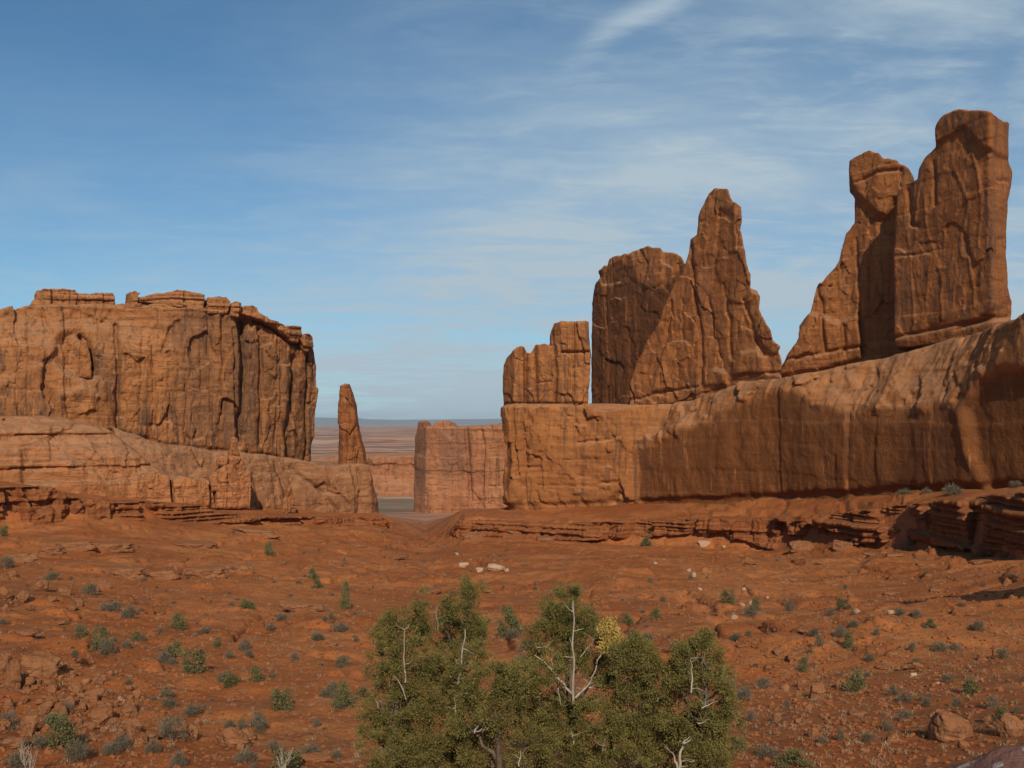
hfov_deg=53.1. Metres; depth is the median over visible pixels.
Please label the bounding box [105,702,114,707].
boulder
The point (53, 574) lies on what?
sagebrush
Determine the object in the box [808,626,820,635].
sagebrush
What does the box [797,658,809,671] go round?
green bush
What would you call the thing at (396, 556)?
rock slab
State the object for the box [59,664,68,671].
boulder
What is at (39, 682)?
boulder
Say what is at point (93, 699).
boulder
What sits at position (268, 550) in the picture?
green bush
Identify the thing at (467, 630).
juniper tree
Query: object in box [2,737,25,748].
boulder
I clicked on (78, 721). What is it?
boulder
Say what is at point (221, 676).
sagebrush
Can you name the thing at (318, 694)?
rubble
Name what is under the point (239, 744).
boulder
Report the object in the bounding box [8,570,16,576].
boulder
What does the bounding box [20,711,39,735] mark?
boulder
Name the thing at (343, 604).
green bush
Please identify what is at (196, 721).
boulder
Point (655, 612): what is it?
green bush
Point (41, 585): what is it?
boulder
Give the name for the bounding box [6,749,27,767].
sagebrush
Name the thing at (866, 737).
sagebrush
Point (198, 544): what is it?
rock slab
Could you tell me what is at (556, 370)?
rock fin
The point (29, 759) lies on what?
bare shrub
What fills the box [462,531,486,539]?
rock slab
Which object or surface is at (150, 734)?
boulder
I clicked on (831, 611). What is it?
sagebrush
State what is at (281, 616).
sagebrush
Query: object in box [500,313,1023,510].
sandstone wall
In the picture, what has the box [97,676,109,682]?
boulder
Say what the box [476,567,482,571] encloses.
pale rock
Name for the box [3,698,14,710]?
boulder
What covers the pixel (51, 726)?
sagebrush
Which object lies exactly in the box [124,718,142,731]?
boulder
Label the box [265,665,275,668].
rock slab
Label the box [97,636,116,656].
sagebrush
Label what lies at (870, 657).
sagebrush
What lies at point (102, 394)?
sandstone mesa
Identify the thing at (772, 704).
boulder
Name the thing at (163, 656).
sagebrush
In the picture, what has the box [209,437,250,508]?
hoodoo
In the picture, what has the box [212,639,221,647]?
green bush
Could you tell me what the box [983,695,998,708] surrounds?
sagebrush
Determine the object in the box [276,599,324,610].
rock slab
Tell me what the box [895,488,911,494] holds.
sagebrush
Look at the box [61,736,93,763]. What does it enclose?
sagebrush
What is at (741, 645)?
rock slab
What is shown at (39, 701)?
boulder
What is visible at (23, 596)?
boulder
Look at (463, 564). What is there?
pale rock
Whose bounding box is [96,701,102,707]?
boulder
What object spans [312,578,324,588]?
green bush
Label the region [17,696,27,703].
boulder
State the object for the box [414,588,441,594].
rock slab
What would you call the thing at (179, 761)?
sagebrush
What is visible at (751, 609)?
sagebrush
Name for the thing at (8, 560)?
sagebrush
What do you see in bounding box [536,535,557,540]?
rock slab
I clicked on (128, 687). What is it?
boulder
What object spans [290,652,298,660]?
sagebrush
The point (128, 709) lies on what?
boulder
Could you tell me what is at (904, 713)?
sagebrush
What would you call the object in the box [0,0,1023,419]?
sky
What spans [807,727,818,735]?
boulder
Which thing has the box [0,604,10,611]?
boulder
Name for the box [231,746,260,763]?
sagebrush
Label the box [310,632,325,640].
sagebrush
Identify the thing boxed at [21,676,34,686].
boulder
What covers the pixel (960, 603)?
sagebrush
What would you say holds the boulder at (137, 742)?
on the ground at (398, 511)
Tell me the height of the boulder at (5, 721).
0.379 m
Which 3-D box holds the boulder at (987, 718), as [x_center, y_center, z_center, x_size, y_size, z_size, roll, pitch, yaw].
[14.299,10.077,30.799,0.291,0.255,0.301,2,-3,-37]
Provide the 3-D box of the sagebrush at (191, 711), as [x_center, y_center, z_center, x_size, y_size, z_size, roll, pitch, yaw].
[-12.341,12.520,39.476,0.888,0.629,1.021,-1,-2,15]
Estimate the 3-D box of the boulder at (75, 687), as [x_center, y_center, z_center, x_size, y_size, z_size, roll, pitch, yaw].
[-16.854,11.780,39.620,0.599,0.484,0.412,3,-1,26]
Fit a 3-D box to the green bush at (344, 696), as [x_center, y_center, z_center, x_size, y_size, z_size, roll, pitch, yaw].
[-6.797,12.593,41.478,1.086,1.189,0.884,1,-3,-29]
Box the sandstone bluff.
[311,452,414,495]
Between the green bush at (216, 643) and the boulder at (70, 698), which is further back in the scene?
the green bush at (216, 643)
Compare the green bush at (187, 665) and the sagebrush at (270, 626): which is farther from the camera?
the sagebrush at (270, 626)
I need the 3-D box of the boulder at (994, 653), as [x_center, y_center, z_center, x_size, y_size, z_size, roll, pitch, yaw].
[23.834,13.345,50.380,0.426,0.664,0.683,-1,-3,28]
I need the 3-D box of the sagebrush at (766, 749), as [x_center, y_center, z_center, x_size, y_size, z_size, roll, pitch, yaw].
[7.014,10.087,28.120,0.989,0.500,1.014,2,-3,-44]
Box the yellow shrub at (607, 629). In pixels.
[595,616,624,760]
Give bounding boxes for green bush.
[0,525,8,535]
[43,711,79,748]
[71,624,90,638]
[89,623,108,649]
[130,630,143,639]
[163,640,188,658]
[168,611,188,629]
[179,645,209,673]
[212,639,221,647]
[221,669,239,687]
[238,599,255,608]
[248,664,263,681]
[263,541,274,555]
[268,685,295,711]
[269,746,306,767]
[306,568,319,578]
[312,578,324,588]
[331,678,355,709]
[340,576,351,609]
[354,685,371,698]
[495,605,525,637]
[620,611,634,624]
[639,536,651,545]
[648,607,662,619]
[720,588,736,603]
[751,597,761,610]
[773,747,814,767]
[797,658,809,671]
[835,597,845,607]
[840,664,867,691]
[843,628,854,648]
[923,618,937,628]
[961,674,981,694]
[990,705,1008,719]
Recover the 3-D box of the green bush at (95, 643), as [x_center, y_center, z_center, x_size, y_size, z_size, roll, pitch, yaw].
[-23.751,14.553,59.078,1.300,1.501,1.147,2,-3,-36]
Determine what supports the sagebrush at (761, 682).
on the ground at (398, 511)
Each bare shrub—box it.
[17,738,38,767]
[275,747,295,767]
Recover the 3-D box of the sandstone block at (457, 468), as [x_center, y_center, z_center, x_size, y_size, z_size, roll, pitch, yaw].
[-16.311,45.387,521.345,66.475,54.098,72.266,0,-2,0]
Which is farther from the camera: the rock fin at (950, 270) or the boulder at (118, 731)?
the rock fin at (950, 270)
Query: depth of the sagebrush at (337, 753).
30.45 m
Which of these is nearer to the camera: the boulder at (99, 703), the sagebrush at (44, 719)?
the sagebrush at (44, 719)
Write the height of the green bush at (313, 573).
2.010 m
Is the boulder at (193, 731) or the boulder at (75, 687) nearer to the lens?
the boulder at (193, 731)
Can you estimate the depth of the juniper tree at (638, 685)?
21.47 m
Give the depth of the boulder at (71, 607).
93.12 m
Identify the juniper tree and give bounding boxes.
[351,599,452,767]
[376,571,495,767]
[440,650,563,767]
[503,579,627,767]
[577,629,696,767]
[650,625,756,767]
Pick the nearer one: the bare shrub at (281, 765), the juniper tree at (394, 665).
the juniper tree at (394, 665)
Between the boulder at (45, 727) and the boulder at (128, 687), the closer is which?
the boulder at (45, 727)
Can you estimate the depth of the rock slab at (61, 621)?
83.62 m
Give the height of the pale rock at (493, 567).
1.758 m
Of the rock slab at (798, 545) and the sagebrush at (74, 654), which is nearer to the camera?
the sagebrush at (74, 654)
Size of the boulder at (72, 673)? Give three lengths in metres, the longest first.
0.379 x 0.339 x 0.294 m
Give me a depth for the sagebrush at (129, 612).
91.09 m
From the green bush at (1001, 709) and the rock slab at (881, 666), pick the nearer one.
the green bush at (1001, 709)
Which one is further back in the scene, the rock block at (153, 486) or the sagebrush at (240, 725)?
the rock block at (153, 486)
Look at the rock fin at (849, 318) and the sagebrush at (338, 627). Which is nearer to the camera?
the sagebrush at (338, 627)
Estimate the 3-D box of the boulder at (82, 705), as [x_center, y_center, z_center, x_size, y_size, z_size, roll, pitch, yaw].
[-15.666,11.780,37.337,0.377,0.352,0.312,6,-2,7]
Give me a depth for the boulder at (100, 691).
38.46 m
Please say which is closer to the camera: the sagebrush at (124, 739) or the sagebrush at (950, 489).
the sagebrush at (124, 739)
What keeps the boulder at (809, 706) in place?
on the ground at (398, 511)
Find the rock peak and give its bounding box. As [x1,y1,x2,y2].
[629,188,781,404]
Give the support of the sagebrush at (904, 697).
on the ground at (398, 511)
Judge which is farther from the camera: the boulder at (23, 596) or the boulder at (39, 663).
the boulder at (23, 596)
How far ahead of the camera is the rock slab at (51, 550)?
183.80 m
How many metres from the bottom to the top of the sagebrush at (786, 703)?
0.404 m
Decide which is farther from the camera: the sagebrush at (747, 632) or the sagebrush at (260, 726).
the sagebrush at (747, 632)
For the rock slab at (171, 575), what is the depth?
143.26 m
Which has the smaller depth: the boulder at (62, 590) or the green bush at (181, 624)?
the green bush at (181, 624)
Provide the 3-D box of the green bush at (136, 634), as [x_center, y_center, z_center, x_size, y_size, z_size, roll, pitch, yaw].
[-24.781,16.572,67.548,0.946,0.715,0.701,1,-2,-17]
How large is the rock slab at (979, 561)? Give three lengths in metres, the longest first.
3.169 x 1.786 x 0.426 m
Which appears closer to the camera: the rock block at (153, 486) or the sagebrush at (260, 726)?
the sagebrush at (260, 726)
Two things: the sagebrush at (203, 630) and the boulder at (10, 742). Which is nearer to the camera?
the boulder at (10, 742)
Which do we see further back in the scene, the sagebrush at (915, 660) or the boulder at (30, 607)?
the boulder at (30, 607)
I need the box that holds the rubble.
[0,496,1023,767]
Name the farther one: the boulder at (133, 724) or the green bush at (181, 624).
the green bush at (181, 624)
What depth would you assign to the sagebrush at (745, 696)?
41.43 m
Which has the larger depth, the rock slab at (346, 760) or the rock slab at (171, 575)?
the rock slab at (171, 575)
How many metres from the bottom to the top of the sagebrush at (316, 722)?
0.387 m
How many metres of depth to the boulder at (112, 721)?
34.21 m
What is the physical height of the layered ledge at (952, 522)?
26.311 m
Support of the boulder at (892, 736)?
on the ground at (398, 511)
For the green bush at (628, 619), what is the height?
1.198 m
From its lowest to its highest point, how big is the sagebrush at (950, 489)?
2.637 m
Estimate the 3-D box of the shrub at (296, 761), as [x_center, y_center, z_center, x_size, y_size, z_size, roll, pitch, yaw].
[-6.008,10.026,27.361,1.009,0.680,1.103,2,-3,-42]
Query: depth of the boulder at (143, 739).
30.72 m
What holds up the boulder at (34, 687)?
on the ground at (398, 511)
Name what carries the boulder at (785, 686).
on the ground at (398, 511)
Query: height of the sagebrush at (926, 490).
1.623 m
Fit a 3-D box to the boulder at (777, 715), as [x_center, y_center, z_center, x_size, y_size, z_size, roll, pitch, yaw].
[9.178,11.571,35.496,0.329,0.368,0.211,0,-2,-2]
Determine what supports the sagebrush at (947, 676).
on the ground at (398, 511)
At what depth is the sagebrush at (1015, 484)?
178.25 m
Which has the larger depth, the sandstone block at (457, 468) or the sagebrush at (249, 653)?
the sandstone block at (457, 468)
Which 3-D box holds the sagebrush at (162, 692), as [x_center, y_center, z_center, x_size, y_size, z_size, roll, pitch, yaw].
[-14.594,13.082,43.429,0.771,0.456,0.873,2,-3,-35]
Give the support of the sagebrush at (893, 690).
on the ground at (398, 511)
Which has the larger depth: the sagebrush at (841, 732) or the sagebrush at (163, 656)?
the sagebrush at (163, 656)
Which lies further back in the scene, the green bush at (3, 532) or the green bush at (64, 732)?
the green bush at (3, 532)
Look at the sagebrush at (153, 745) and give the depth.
29.91 m
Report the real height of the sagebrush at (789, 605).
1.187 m
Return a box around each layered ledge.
[0,484,392,529]
[449,492,1023,555]
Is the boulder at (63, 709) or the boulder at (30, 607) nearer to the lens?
the boulder at (63, 709)
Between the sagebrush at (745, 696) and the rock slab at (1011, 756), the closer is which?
the rock slab at (1011, 756)
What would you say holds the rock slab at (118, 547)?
on the ground at (398, 511)
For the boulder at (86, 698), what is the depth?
38.10 m
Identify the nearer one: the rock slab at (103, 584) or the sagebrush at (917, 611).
the sagebrush at (917, 611)
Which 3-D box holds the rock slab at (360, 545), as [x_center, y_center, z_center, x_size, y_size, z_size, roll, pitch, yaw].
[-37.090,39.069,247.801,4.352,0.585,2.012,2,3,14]
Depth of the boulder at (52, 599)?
101.20 m
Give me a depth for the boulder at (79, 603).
96.43 m
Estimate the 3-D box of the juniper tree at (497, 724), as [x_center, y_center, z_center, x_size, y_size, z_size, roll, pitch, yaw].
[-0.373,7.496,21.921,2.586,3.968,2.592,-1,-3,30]
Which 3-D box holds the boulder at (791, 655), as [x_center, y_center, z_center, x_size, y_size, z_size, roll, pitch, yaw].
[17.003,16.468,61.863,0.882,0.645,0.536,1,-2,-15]
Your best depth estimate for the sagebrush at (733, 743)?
29.70 m
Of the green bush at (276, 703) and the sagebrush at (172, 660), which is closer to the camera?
the green bush at (276, 703)
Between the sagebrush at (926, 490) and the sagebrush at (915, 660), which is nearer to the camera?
the sagebrush at (915, 660)
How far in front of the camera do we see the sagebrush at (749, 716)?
36.33 m
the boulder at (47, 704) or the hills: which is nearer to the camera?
the boulder at (47, 704)
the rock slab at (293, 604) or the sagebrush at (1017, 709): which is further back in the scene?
the rock slab at (293, 604)
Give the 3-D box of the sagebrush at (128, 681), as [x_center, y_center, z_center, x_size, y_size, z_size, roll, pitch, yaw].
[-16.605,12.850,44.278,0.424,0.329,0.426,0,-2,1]
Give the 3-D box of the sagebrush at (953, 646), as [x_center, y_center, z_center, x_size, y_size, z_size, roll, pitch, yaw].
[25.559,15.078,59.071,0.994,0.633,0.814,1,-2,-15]
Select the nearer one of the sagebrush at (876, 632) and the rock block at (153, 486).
the sagebrush at (876, 632)
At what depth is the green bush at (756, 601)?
98.50 m
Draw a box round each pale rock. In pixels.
[459,562,468,567]
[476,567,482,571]
[487,563,504,570]
[698,540,709,547]
[730,614,737,619]
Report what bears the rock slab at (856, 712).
on the ground at (398, 511)
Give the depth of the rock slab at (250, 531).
246.95 m
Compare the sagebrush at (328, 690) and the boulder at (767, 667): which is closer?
the sagebrush at (328, 690)
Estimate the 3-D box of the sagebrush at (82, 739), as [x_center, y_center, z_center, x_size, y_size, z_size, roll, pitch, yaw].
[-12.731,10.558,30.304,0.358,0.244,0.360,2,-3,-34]
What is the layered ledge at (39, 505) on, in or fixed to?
on the ground at (398, 511)
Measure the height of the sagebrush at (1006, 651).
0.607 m
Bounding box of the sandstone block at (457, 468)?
[413,420,507,512]
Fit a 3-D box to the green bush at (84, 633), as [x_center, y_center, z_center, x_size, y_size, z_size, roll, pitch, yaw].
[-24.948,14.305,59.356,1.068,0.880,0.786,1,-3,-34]
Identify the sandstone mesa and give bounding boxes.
[0,288,378,513]
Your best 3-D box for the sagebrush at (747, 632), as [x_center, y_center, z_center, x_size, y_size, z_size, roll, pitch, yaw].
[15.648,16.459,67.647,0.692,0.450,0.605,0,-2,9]
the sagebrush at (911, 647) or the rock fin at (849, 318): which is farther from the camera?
the rock fin at (849, 318)
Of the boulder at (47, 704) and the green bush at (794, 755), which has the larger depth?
the boulder at (47, 704)
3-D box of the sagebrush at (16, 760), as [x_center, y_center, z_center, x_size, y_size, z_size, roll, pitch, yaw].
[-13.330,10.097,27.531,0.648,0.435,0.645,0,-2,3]
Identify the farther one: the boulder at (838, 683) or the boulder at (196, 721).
the boulder at (838, 683)
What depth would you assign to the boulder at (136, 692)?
41.20 m
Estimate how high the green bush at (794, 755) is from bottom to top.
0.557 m
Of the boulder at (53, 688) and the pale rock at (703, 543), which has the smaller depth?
the boulder at (53, 688)
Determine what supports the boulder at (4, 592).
on the ground at (398, 511)
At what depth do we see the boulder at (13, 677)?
38.94 m
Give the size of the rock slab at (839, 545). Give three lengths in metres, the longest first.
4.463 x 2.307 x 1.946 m
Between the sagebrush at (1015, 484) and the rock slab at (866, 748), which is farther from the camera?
the sagebrush at (1015, 484)
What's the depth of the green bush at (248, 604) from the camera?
106.23 m
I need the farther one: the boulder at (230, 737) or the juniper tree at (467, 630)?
the boulder at (230, 737)
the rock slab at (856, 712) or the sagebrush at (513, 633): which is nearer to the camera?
the rock slab at (856, 712)
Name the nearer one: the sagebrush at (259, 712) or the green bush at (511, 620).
the sagebrush at (259, 712)
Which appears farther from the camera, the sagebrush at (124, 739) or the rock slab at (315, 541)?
the rock slab at (315, 541)
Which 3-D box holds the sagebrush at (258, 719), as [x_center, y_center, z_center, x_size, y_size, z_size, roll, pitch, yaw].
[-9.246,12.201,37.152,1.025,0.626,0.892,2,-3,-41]
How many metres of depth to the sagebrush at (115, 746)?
29.35 m
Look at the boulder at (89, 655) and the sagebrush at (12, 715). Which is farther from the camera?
the boulder at (89, 655)
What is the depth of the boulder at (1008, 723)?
27.84 m
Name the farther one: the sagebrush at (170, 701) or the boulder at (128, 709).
the sagebrush at (170, 701)
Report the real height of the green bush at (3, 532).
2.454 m
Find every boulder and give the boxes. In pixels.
[0,586,9,598]
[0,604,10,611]
[0,651,8,674]
[0,718,10,728]
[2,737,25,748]
[3,659,21,687]
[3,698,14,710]
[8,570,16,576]
[15,590,29,602]
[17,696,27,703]
[20,650,61,676]
[20,688,30,694]
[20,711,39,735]
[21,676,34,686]
[25,605,35,610]
[30,684,38,690]
[31,579,48,591]
[34,679,41,684]
[35,698,45,704]
[40,701,53,709]
[40,708,50,714]
[40,724,51,731]
[45,679,55,685]
[45,683,57,692]
[48,596,56,602]
[58,586,71,594]
[58,705,67,714]
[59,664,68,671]
[62,694,74,704]
[67,604,77,610]
[68,682,82,692]
[69,670,76,676]
[74,719,82,724]
[75,598,83,607]
[79,702,85,710]
[82,677,89,684]
[82,695,90,702]
[83,721,95,729]
[84,687,105,698]
[85,653,92,658]
[86,704,93,708]
[88,694,98,703]
[90,706,113,724]
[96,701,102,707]
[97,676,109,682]
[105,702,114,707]
[105,717,120,725]
[115,728,123,734]
[120,697,137,718]
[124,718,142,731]
[125,685,133,690]
[132,689,142,697]
[132,735,147,744]
[133,737,143,746]
[145,731,157,739]
[186,724,198,740]
[193,717,200,725]
[215,727,248,747]
[236,742,244,748]
[242,727,255,741]
[764,665,771,669]
[769,702,775,707]
[772,647,783,655]
[772,713,781,720]
[781,684,789,691]
[787,651,799,659]
[795,717,802,722]
[796,678,806,686]
[803,703,812,709]
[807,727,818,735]
[809,683,827,699]
[835,678,843,688]
[882,684,888,689]
[886,731,899,742]
[913,662,922,668]
[921,732,928,738]
[927,709,973,741]
[958,740,969,747]
[976,654,985,659]
[982,714,992,721]
[992,648,1000,658]
[994,712,1023,736]
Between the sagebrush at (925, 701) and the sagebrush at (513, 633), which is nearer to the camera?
the sagebrush at (925, 701)
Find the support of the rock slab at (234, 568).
on the ground at (398, 511)
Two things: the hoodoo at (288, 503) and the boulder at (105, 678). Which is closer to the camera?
the boulder at (105, 678)
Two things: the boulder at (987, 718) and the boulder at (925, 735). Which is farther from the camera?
the boulder at (987, 718)
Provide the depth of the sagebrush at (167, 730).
32.14 m
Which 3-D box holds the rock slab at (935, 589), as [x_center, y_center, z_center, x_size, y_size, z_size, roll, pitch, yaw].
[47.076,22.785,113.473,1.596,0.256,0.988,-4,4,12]
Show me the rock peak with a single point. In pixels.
(711, 334)
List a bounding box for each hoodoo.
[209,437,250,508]
[281,485,295,512]
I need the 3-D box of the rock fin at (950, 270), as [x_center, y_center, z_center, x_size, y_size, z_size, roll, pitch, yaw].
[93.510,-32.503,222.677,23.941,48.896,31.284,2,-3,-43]
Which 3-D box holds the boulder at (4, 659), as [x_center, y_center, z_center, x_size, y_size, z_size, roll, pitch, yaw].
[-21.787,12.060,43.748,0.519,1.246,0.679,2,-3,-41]
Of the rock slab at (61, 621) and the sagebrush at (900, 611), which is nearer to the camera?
the sagebrush at (900, 611)
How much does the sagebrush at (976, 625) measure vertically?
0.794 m
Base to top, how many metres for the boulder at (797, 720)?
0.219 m
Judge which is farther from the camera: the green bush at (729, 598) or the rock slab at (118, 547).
the rock slab at (118, 547)
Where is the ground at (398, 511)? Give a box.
[0,425,1023,767]
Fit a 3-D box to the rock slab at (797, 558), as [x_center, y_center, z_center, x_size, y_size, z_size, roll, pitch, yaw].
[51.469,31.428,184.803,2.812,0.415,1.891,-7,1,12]
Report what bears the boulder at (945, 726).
on the ground at (398, 511)
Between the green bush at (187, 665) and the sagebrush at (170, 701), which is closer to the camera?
the sagebrush at (170, 701)
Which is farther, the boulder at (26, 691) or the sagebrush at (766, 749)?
the boulder at (26, 691)
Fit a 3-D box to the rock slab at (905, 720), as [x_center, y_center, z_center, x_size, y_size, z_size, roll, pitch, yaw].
[12.741,10.868,33.113,0.390,0.075,0.186,2,1,1]
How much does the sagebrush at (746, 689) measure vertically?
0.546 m
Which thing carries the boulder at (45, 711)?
on the ground at (398, 511)
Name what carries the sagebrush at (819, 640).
on the ground at (398, 511)
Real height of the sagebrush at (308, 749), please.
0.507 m
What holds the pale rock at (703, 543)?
on the ground at (398, 511)
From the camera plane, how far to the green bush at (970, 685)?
37.23 m
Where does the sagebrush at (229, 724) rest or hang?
on the ground at (398, 511)
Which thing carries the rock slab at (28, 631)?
on the ground at (398, 511)
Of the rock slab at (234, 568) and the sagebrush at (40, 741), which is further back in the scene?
the rock slab at (234, 568)
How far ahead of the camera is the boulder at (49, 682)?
39.78 m
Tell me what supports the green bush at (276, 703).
on the ground at (398, 511)
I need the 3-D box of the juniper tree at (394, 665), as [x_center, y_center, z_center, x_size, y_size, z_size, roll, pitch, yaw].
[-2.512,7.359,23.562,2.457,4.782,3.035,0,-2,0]
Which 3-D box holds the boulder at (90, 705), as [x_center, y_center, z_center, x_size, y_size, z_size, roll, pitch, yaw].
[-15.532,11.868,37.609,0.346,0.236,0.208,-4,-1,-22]
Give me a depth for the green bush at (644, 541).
244.64 m
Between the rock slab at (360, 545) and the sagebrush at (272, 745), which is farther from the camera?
the rock slab at (360, 545)
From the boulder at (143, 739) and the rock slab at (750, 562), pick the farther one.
the rock slab at (750, 562)
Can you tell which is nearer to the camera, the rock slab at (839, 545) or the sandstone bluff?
the rock slab at (839, 545)
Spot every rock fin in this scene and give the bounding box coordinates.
[503,321,590,406]
[780,150,914,377]
[893,109,1011,349]
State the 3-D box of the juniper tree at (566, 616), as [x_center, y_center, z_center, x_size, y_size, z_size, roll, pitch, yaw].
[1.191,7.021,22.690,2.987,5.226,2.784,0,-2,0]
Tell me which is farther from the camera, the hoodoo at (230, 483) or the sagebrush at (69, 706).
the hoodoo at (230, 483)
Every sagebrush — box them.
[0,555,15,568]
[0,618,6,624]
[0,710,22,727]
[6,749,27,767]
[6,751,25,765]
[27,734,46,748]
[41,569,60,579]
[41,713,49,723]
[44,713,71,729]
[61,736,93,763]
[62,698,74,712]
[70,649,79,658]
[77,737,87,743]
[79,581,97,594]
[96,599,125,610]
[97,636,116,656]
[99,739,123,755]
[111,730,131,749]
[118,603,137,618]
[122,640,131,648]
[124,678,132,684]
[143,737,161,753]
[153,649,171,662]
[155,712,189,741]
[158,687,175,697]
[160,696,178,709]
[165,656,176,663]
[167,750,187,767]
[180,701,202,717]
[193,626,215,633]
[215,669,234,681]
[222,719,234,727]
[224,648,232,657]
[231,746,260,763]
[236,637,251,651]
[237,717,245,729]
[243,649,254,656]
[246,714,269,728]
[252,710,262,719]
[255,723,265,732]
[264,739,282,750]
[265,623,277,630]
[272,611,289,620]
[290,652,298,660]
[299,742,323,753]
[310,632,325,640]
[312,717,321,727]
[317,683,338,696]
[328,681,339,690]
[331,622,351,631]
[332,749,342,756]
[333,654,352,665]
[504,627,520,638]
[516,640,534,649]
[643,630,654,639]
[729,732,745,750]
[732,686,751,700]
[740,684,752,695]
[742,602,760,616]
[744,630,752,635]
[745,709,756,721]
[751,742,783,758]
[754,676,770,688]
[783,600,795,610]
[783,699,790,708]
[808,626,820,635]
[814,634,825,646]
[816,734,828,742]
[826,608,835,614]
[833,623,846,637]
[836,728,844,739]
[849,619,858,626]
[860,730,878,742]
[865,653,874,661]
[873,628,880,634]
[881,719,894,730]
[886,684,899,695]
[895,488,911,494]
[895,607,906,614]
[895,689,913,702]
[896,708,912,720]
[908,641,916,651]
[911,658,921,662]
[912,609,922,618]
[920,695,931,706]
[921,487,933,493]
[931,640,948,651]
[941,483,963,494]
[941,673,956,682]
[948,640,962,650]
[950,695,961,706]
[958,601,966,606]
[971,620,984,631]
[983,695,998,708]
[996,648,1008,658]
[1009,480,1022,487]
[1014,706,1020,712]
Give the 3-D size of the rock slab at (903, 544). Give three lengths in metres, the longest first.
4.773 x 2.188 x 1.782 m
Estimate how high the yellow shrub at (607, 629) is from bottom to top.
4.358 m
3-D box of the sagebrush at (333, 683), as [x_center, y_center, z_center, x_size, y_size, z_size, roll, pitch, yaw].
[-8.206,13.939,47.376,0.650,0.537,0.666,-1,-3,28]
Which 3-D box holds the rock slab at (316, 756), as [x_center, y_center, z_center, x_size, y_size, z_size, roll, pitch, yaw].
[-5.497,10.464,28.683,0.947,0.127,0.475,1,5,9]
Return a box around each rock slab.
[1,553,37,562]
[15,628,39,634]
[39,546,63,554]
[55,540,97,550]
[56,620,66,623]
[92,542,134,552]
[95,580,111,589]
[109,566,146,578]
[145,570,180,580]
[157,671,168,675]
[172,540,217,549]
[172,564,178,573]
[180,566,228,578]
[222,563,253,574]
[231,526,279,537]
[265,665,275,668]
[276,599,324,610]
[301,752,332,761]
[310,540,323,542]
[339,757,358,763]
[351,544,366,546]
[384,554,409,559]
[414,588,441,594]
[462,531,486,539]
[505,530,524,534]
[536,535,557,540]
[735,644,748,647]
[744,561,756,563]
[764,654,776,657]
[789,540,813,551]
[789,556,804,559]
[815,561,827,563]
[831,539,852,551]
[847,710,866,714]
[859,747,869,750]
[862,552,876,555]
[875,664,891,669]
[883,591,898,594]
[885,552,906,556]
[899,540,915,549]
[899,718,911,721]
[929,588,943,591]
[944,745,1023,767]
[967,559,992,564]
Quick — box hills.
[314,418,501,424]
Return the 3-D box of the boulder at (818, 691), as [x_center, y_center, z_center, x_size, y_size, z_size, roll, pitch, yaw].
[12.221,12.341,40.805,0.687,0.846,0.551,-5,-3,3]
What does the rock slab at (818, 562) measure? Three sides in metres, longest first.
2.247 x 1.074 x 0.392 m
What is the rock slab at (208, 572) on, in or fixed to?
on the ground at (398, 511)
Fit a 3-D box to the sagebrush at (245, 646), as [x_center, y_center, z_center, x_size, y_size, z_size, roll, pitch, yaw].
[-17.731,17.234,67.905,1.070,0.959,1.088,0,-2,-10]
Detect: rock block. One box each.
[136,471,171,501]
[170,475,209,506]
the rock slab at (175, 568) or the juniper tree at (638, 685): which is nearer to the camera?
the juniper tree at (638, 685)
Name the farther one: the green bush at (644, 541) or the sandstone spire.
the sandstone spire
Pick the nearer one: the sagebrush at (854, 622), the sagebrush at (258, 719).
the sagebrush at (258, 719)
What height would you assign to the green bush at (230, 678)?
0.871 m
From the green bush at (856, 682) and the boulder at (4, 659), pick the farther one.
the boulder at (4, 659)
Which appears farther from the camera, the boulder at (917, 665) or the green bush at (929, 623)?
the green bush at (929, 623)
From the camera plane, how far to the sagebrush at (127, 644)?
59.36 m
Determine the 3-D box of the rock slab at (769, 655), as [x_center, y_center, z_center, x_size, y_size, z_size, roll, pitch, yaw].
[15.752,16.581,62.380,0.806,0.141,0.423,6,3,-1]
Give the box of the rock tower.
[591,246,684,404]
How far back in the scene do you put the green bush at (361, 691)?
44.42 m
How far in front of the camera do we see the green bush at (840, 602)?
95.39 m
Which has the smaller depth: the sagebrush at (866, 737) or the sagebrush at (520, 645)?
the sagebrush at (866, 737)
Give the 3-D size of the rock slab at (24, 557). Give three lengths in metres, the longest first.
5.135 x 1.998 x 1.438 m
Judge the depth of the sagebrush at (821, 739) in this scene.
30.27 m
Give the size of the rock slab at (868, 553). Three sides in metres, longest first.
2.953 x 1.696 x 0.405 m
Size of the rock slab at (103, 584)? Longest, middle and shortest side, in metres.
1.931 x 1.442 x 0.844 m
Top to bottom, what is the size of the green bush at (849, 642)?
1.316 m
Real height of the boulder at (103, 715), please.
0.736 m
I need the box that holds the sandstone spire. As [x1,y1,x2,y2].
[338,383,366,463]
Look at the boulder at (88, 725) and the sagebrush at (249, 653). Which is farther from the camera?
the sagebrush at (249, 653)
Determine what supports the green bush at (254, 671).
on the ground at (398, 511)
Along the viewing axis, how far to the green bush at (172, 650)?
58.84 m
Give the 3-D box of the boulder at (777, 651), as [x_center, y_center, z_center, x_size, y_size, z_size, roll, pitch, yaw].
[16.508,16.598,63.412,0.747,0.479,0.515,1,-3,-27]
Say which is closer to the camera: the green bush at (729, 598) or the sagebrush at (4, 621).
the sagebrush at (4, 621)
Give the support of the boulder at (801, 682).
on the ground at (398, 511)
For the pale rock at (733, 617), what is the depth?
82.40 m
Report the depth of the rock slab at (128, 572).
143.10 m

